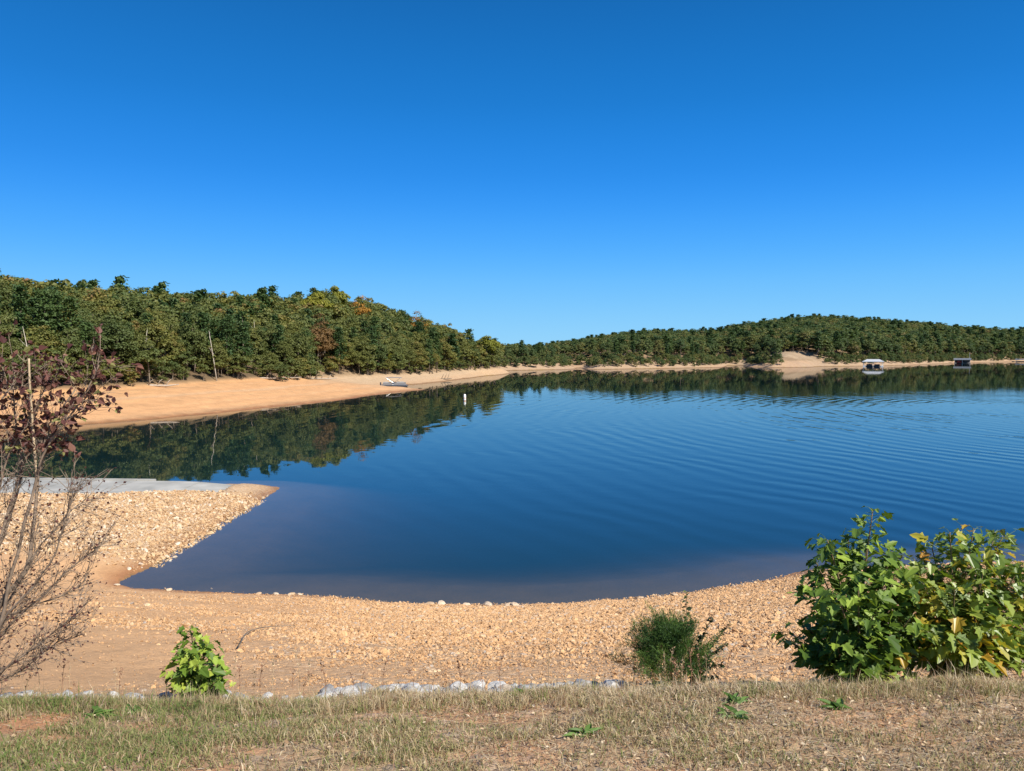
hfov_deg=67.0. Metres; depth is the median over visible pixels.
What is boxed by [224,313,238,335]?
pine tree
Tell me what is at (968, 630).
leafy bush
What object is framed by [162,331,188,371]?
broadleaf tree
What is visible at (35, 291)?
pine tree
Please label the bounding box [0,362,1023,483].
water
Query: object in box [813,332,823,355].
pine tree
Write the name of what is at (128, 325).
broadleaf tree
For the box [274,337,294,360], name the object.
broadleaf tree
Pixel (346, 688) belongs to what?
riprap stone
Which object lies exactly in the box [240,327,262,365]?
broadleaf tree
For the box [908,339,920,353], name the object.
broadleaf tree
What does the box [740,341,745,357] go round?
pine tree
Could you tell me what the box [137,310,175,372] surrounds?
broadleaf tree
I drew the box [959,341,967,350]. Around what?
broadleaf tree
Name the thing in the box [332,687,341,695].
riprap stone
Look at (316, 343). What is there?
broadleaf tree
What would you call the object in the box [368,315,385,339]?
pine tree
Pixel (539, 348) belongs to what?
pine tree
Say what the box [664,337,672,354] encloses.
pine tree
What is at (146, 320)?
pine tree
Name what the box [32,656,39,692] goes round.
dry weed stalk
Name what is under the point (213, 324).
pine tree
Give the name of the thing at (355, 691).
riprap stone
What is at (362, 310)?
broadleaf tree
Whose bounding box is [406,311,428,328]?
broadleaf tree
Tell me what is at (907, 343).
broadleaf tree
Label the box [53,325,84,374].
broadleaf tree
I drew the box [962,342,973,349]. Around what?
broadleaf tree
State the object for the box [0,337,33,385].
broadleaf tree
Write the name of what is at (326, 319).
pine tree
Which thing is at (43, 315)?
pine tree
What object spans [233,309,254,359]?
tree
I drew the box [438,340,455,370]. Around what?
broadleaf tree
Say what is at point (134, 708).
green weed
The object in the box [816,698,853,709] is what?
green weed
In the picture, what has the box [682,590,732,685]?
twiggy shrub
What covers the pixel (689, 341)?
pine tree
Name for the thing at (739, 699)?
green weed
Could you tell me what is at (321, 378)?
driftwood log
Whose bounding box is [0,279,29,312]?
broadleaf tree
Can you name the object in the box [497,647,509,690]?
dry weed stalk
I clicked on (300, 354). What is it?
broadleaf tree
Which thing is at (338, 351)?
pine tree
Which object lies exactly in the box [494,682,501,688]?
riprap stone
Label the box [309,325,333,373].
broadleaf tree
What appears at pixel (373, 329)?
pine tree
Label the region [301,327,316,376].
pine tree
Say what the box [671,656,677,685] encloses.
dry weed stalk
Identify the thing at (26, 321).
broadleaf tree
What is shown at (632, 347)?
pine tree
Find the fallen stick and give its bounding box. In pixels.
[238,625,294,646]
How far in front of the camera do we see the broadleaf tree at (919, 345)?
586.80 m
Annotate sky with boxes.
[0,0,1023,344]
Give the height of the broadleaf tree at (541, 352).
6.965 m
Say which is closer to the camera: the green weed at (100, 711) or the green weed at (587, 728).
the green weed at (587, 728)
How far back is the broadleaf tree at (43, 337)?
119.15 m
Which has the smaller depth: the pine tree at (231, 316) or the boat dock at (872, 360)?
the pine tree at (231, 316)
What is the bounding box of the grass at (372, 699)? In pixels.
[0,659,1023,770]
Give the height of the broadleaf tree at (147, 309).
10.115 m
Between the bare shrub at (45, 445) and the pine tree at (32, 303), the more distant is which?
the pine tree at (32, 303)
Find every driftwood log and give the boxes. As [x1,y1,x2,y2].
[147,380,178,386]
[258,373,285,378]
[311,374,335,379]
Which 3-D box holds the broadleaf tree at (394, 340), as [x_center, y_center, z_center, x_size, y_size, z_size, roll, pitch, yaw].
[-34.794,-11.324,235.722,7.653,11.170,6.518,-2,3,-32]
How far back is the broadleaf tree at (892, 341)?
555.00 m
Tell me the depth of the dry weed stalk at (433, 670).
5.30 m
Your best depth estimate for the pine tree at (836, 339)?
508.10 m
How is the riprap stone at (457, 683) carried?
on the ground at (504, 528)
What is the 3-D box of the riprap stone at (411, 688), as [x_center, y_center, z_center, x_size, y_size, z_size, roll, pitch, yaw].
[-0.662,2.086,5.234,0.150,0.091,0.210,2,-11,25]
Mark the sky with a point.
(532, 172)
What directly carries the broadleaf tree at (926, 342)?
on the ground at (504, 528)
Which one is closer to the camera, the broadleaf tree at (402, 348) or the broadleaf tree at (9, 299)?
the broadleaf tree at (9, 299)
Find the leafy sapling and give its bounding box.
[159,625,236,698]
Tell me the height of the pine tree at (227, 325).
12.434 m
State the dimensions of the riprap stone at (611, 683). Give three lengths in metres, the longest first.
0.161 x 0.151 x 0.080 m
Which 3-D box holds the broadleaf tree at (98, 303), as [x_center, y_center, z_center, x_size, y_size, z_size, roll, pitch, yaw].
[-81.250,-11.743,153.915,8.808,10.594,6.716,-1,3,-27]
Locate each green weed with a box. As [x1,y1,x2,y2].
[83,706,117,717]
[124,704,147,714]
[563,723,602,738]
[716,704,748,719]
[722,691,753,703]
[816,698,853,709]
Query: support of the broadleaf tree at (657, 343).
on the ground at (504, 528)
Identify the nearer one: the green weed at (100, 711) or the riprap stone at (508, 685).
the green weed at (100, 711)
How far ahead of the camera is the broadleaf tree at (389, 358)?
224.23 m
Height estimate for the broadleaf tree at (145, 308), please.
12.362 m
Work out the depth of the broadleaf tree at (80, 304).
150.07 m
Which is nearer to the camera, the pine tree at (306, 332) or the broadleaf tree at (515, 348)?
the pine tree at (306, 332)
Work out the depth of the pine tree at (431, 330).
261.59 m
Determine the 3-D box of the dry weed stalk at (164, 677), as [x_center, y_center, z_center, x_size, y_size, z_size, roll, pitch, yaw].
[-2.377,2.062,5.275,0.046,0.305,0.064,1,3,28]
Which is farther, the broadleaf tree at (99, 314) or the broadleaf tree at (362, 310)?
the broadleaf tree at (362, 310)
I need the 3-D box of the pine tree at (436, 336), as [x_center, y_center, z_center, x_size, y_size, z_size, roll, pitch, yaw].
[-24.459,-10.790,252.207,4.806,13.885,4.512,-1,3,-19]
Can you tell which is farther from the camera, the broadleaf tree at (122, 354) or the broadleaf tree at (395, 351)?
the broadleaf tree at (395, 351)
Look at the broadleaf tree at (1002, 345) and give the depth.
715.35 m
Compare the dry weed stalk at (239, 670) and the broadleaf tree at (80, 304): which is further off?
the broadleaf tree at (80, 304)
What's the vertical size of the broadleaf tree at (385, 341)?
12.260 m
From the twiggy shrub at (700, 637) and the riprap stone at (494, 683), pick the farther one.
the riprap stone at (494, 683)
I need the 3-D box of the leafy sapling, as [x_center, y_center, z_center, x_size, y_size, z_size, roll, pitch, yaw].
[-2.149,1.947,5.300,0.461,0.596,0.490,0,2,0]
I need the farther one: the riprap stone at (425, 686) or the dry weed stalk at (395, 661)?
the riprap stone at (425, 686)
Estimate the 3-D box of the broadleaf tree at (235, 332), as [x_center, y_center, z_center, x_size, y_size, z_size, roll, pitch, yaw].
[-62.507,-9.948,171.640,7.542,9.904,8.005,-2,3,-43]
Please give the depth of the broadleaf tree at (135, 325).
146.12 m
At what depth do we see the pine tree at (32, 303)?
126.27 m
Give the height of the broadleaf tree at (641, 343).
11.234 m
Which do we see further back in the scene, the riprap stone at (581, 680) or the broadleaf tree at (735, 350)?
the broadleaf tree at (735, 350)
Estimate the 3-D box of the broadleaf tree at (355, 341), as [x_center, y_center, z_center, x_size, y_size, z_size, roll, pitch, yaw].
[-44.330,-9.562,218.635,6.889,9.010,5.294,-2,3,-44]
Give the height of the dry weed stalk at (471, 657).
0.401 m
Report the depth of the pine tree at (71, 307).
125.52 m
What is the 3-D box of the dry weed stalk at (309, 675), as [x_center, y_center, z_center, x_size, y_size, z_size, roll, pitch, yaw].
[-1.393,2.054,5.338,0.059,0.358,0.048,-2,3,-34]
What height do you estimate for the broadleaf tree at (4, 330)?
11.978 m
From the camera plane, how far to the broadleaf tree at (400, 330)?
251.00 m
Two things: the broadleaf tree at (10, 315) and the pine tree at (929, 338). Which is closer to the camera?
the broadleaf tree at (10, 315)
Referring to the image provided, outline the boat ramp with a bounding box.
[0,477,230,493]
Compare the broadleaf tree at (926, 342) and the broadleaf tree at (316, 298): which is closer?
the broadleaf tree at (316, 298)
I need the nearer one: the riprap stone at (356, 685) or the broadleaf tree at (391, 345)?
the riprap stone at (356, 685)
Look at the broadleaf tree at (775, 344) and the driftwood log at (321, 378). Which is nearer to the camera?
the driftwood log at (321, 378)
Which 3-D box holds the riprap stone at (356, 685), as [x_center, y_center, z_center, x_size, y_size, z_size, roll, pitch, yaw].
[-1.149,2.353,5.997,0.167,0.080,0.146,11,-3,-3]
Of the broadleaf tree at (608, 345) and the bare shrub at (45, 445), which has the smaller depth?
the bare shrub at (45, 445)
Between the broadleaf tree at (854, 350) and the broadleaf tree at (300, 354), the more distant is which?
the broadleaf tree at (854, 350)
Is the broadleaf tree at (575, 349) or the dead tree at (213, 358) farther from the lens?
the broadleaf tree at (575, 349)
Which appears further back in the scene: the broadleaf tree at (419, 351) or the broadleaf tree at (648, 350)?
the broadleaf tree at (648, 350)
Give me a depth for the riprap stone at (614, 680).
5.49 m
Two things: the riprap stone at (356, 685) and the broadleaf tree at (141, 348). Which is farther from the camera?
the broadleaf tree at (141, 348)
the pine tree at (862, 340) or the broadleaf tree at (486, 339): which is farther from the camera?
the pine tree at (862, 340)
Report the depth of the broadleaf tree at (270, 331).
182.31 m
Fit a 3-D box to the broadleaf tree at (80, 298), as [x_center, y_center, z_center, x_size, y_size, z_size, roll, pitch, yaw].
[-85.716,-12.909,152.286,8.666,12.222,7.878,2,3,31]
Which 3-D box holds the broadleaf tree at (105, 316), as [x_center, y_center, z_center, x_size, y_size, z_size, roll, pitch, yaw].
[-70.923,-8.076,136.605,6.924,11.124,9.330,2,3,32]
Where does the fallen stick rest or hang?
on the ground at (504, 528)
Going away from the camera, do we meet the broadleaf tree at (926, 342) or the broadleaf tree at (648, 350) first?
the broadleaf tree at (648, 350)
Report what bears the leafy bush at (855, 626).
on the ground at (504, 528)
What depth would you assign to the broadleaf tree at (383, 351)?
218.56 m
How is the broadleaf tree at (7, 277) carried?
on the ground at (504, 528)
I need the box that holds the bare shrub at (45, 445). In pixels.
[0,319,143,693]
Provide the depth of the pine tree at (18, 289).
121.24 m
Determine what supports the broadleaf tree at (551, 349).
on the ground at (504, 528)
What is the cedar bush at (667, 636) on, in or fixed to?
on the ground at (504, 528)
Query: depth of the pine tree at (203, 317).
152.92 m
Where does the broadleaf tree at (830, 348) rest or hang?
on the ground at (504, 528)
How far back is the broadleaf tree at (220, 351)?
151.40 m
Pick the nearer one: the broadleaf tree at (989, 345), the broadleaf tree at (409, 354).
the broadleaf tree at (409, 354)
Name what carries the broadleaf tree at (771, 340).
on the ground at (504, 528)
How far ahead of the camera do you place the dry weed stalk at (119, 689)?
5.39 m
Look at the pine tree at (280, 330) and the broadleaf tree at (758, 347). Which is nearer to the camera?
the pine tree at (280, 330)
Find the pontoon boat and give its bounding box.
[380,377,407,386]
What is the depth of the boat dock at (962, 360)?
606.47 m
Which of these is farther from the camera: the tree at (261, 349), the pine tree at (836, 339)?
the pine tree at (836, 339)
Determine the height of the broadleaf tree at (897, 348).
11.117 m
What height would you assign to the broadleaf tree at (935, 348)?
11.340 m
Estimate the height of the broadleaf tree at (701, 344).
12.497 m
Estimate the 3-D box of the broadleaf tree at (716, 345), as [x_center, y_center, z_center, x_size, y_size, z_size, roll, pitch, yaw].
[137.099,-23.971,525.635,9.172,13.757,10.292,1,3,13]
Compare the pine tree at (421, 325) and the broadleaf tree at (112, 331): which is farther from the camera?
the pine tree at (421, 325)
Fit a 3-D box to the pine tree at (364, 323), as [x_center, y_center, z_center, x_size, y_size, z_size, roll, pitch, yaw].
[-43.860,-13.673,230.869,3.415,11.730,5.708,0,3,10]
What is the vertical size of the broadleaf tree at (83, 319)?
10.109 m
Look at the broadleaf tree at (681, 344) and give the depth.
452.62 m
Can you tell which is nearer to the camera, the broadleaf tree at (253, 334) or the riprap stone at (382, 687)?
the riprap stone at (382, 687)
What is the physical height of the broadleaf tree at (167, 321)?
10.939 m
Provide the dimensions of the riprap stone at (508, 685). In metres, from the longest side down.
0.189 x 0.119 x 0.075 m
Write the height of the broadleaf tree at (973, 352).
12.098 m
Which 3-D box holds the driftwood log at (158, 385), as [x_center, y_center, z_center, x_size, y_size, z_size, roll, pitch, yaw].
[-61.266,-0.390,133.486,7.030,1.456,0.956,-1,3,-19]
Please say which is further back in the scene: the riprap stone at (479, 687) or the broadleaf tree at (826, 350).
the broadleaf tree at (826, 350)
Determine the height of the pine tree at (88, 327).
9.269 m
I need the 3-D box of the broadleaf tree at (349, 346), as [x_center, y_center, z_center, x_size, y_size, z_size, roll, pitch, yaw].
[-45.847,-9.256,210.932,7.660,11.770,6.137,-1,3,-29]
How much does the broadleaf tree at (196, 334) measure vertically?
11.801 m
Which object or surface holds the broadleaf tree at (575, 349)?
on the ground at (504, 528)
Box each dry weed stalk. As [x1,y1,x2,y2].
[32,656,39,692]
[59,661,69,683]
[117,667,123,690]
[159,666,167,696]
[237,665,241,685]
[250,666,255,695]
[257,661,266,694]
[293,650,300,695]
[306,657,313,694]
[320,663,327,694]
[393,637,397,681]
[429,652,435,690]
[454,655,461,687]
[470,642,476,687]
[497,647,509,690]
[543,640,552,684]
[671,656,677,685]
[687,648,692,685]
[724,648,734,682]
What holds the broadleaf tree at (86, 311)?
on the ground at (504, 528)
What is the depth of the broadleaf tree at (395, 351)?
225.59 m
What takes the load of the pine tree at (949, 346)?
on the ground at (504, 528)
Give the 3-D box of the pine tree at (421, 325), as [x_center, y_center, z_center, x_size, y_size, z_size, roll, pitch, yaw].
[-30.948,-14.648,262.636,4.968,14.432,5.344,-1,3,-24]
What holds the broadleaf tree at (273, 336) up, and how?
on the ground at (504, 528)
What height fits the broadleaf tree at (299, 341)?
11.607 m
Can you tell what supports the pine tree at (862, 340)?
on the ground at (504, 528)
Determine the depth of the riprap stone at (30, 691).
5.71 m
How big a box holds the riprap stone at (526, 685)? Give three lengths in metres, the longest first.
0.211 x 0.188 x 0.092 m
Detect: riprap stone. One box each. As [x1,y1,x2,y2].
[15,690,33,695]
[81,690,93,694]
[125,692,142,696]
[159,691,172,698]
[316,691,333,697]
[319,684,333,693]
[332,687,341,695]
[339,685,357,695]
[343,690,364,697]
[354,682,372,690]
[374,685,396,689]
[401,682,420,689]
[403,687,424,692]
[420,684,431,688]
[449,681,466,691]
[468,679,484,687]
[468,685,484,691]
[488,681,505,688]
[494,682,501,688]
[498,684,512,689]
[517,684,534,688]
[571,679,591,688]
[602,681,618,687]
[609,679,627,687]
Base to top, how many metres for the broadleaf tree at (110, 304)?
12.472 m
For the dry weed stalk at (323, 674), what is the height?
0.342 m
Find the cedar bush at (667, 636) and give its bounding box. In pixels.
[608,601,725,687]
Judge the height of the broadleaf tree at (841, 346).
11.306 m
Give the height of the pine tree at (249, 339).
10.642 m
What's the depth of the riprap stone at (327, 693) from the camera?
5.53 m
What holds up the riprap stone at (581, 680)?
on the ground at (504, 528)
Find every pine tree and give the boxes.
[5,283,37,360]
[17,295,52,336]
[29,288,61,352]
[31,288,43,306]
[42,285,63,332]
[47,291,66,335]
[53,295,89,369]
[78,320,101,362]
[106,295,119,314]
[140,312,156,340]
[178,312,197,365]
[191,310,213,372]
[207,318,221,370]
[215,317,237,375]
[215,320,231,371]
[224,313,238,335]
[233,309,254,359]
[240,321,252,366]
[269,324,285,360]
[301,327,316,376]
[316,318,333,364]
[330,326,348,373]
[349,327,357,345]
[360,320,367,337]
[364,325,379,373]
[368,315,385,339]
[415,321,425,336]
[425,327,440,347]
[425,339,434,373]
[432,332,443,372]
[537,342,542,355]
[629,341,635,353]
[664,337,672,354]
[686,336,692,349]
[695,344,699,354]
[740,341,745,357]
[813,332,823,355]
[832,330,840,352]
[858,337,865,350]
[893,338,902,351]
[918,336,924,349]
[927,336,933,350]
[937,343,941,354]
[946,340,953,355]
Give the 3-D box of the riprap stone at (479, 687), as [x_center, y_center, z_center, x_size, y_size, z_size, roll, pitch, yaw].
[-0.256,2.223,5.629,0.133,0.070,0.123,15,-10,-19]
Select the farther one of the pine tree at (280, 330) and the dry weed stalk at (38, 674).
the pine tree at (280, 330)
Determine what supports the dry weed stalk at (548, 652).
on the ground at (504, 528)
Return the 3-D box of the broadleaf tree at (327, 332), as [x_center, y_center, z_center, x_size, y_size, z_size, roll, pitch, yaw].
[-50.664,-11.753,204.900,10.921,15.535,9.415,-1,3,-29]
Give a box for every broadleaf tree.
[0,275,30,335]
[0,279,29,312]
[0,280,30,356]
[0,303,20,375]
[0,312,16,355]
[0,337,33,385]
[9,309,39,337]
[18,324,63,376]
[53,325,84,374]
[67,289,95,309]
[75,313,99,354]
[76,302,90,314]
[76,308,101,346]
[81,311,106,352]
[86,318,138,378]
[89,300,107,347]
[90,296,133,321]
[91,308,126,356]
[97,309,136,368]
[103,327,138,377]
[116,293,149,325]
[121,296,153,324]
[127,331,155,379]
[130,320,142,334]
[131,334,154,366]
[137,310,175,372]
[146,307,163,317]
[151,306,177,356]
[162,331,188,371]
[166,329,182,362]
[176,333,198,358]
[180,315,209,372]
[205,338,233,377]
[230,319,240,352]
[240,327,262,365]
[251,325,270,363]
[261,324,284,351]
[265,325,286,347]
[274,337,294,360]
[284,329,314,355]
[286,321,303,336]
[287,330,320,348]
[287,346,305,361]
[300,291,333,311]
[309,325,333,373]
[312,313,339,363]
[329,285,350,303]
[332,331,355,371]
[348,336,362,365]
[349,295,370,314]
[350,337,381,373]
[350,350,368,375]
[371,328,391,362]
[373,333,387,369]
[385,354,397,371]
[386,341,399,355]
[390,331,408,347]
[391,347,404,372]
[393,328,406,336]
[393,338,409,363]
[404,348,417,370]
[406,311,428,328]
[406,337,421,362]
[406,340,429,373]
[411,331,423,343]
[419,334,436,357]
[425,349,441,373]
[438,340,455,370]
[474,335,501,368]
[510,343,519,356]
[539,348,545,358]
[548,346,554,356]
[551,343,559,353]
[570,346,579,356]
[575,342,585,354]
[586,342,596,352]
[603,342,613,352]
[637,339,648,355]
[642,340,653,357]
[654,340,662,347]
[674,339,686,356]
[693,340,709,358]
[709,341,720,354]
[718,346,724,351]
[732,342,740,354]
[753,344,762,354]
[763,339,783,357]
[768,340,781,354]
[819,336,832,352]
[825,341,834,357]
[835,342,845,350]
[848,341,860,354]
[853,341,863,352]
[862,340,875,352]
[873,342,882,349]
[877,339,888,347]
[883,337,894,353]
[888,338,900,350]
[892,344,903,353]
[902,341,912,354]
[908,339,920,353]
[912,340,921,352]
[922,339,933,352]
[932,345,939,355]
[951,339,961,353]
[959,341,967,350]
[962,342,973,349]
[968,345,976,353]
[985,343,993,350]
[999,342,1010,353]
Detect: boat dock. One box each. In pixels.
[862,359,883,366]
[954,356,970,362]
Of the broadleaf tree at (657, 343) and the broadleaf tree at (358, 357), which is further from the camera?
the broadleaf tree at (657, 343)
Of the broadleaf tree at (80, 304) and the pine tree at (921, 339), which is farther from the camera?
the pine tree at (921, 339)
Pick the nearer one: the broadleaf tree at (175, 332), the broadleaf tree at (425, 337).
the broadleaf tree at (175, 332)
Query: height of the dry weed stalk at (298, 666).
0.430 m
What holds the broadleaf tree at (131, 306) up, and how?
on the ground at (504, 528)
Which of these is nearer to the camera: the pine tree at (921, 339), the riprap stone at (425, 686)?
the riprap stone at (425, 686)
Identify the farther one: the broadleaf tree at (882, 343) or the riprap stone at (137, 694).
the broadleaf tree at (882, 343)
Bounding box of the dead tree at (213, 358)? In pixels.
[209,333,216,380]
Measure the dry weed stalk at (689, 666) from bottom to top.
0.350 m
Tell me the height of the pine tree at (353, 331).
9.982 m
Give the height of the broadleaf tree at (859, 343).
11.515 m
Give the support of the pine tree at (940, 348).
on the ground at (504, 528)
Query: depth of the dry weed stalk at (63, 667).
5.04 m
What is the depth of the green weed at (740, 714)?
3.85 m
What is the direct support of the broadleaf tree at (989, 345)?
on the ground at (504, 528)
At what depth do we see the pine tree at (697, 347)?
468.60 m
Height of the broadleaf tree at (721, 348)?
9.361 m
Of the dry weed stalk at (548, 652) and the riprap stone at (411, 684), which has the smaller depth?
the dry weed stalk at (548, 652)
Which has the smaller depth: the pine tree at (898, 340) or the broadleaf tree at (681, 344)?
the broadleaf tree at (681, 344)
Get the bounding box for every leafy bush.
[771,506,934,684]
[884,518,1023,679]
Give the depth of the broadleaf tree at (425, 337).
251.08 m
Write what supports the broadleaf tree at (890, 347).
on the ground at (504, 528)
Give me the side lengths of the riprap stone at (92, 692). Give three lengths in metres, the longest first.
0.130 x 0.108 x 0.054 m
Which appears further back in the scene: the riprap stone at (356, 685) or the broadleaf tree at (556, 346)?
the broadleaf tree at (556, 346)
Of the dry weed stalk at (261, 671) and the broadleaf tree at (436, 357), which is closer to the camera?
the dry weed stalk at (261, 671)
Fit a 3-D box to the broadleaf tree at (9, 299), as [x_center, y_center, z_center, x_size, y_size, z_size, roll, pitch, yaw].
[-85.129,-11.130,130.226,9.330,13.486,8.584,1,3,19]
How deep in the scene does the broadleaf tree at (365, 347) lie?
214.31 m
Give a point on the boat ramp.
(137, 485)
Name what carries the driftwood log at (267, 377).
on the ground at (504, 528)
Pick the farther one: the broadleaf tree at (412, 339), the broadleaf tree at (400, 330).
the broadleaf tree at (400, 330)
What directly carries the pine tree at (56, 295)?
on the ground at (504, 528)
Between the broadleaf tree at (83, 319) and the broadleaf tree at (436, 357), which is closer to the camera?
the broadleaf tree at (83, 319)
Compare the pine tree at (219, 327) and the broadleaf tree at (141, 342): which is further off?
the pine tree at (219, 327)
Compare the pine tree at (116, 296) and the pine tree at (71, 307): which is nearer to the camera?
the pine tree at (71, 307)
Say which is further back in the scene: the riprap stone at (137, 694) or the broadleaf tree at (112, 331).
the broadleaf tree at (112, 331)
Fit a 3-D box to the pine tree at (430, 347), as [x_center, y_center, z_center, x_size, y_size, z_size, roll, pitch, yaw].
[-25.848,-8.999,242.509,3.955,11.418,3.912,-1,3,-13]
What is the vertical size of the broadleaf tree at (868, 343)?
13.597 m
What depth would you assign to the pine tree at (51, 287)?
132.67 m
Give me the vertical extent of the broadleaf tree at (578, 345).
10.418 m
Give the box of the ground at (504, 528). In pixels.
[0,342,1023,770]
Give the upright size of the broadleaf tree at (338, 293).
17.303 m
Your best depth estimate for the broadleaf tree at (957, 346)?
670.72 m
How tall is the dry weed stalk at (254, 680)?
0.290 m
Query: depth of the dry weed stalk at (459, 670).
5.28 m
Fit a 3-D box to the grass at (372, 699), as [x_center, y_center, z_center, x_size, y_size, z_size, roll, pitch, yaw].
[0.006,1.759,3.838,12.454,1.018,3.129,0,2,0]
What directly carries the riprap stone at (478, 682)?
on the ground at (504, 528)
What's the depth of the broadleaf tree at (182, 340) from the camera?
148.93 m
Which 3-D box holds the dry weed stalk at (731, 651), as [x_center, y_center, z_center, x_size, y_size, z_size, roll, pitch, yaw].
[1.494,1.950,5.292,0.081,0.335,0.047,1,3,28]
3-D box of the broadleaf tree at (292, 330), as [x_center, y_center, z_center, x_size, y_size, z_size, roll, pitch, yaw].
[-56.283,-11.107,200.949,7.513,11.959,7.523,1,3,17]
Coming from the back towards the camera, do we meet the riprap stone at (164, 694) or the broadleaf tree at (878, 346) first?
the broadleaf tree at (878, 346)
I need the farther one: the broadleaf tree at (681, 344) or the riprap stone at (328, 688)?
the broadleaf tree at (681, 344)

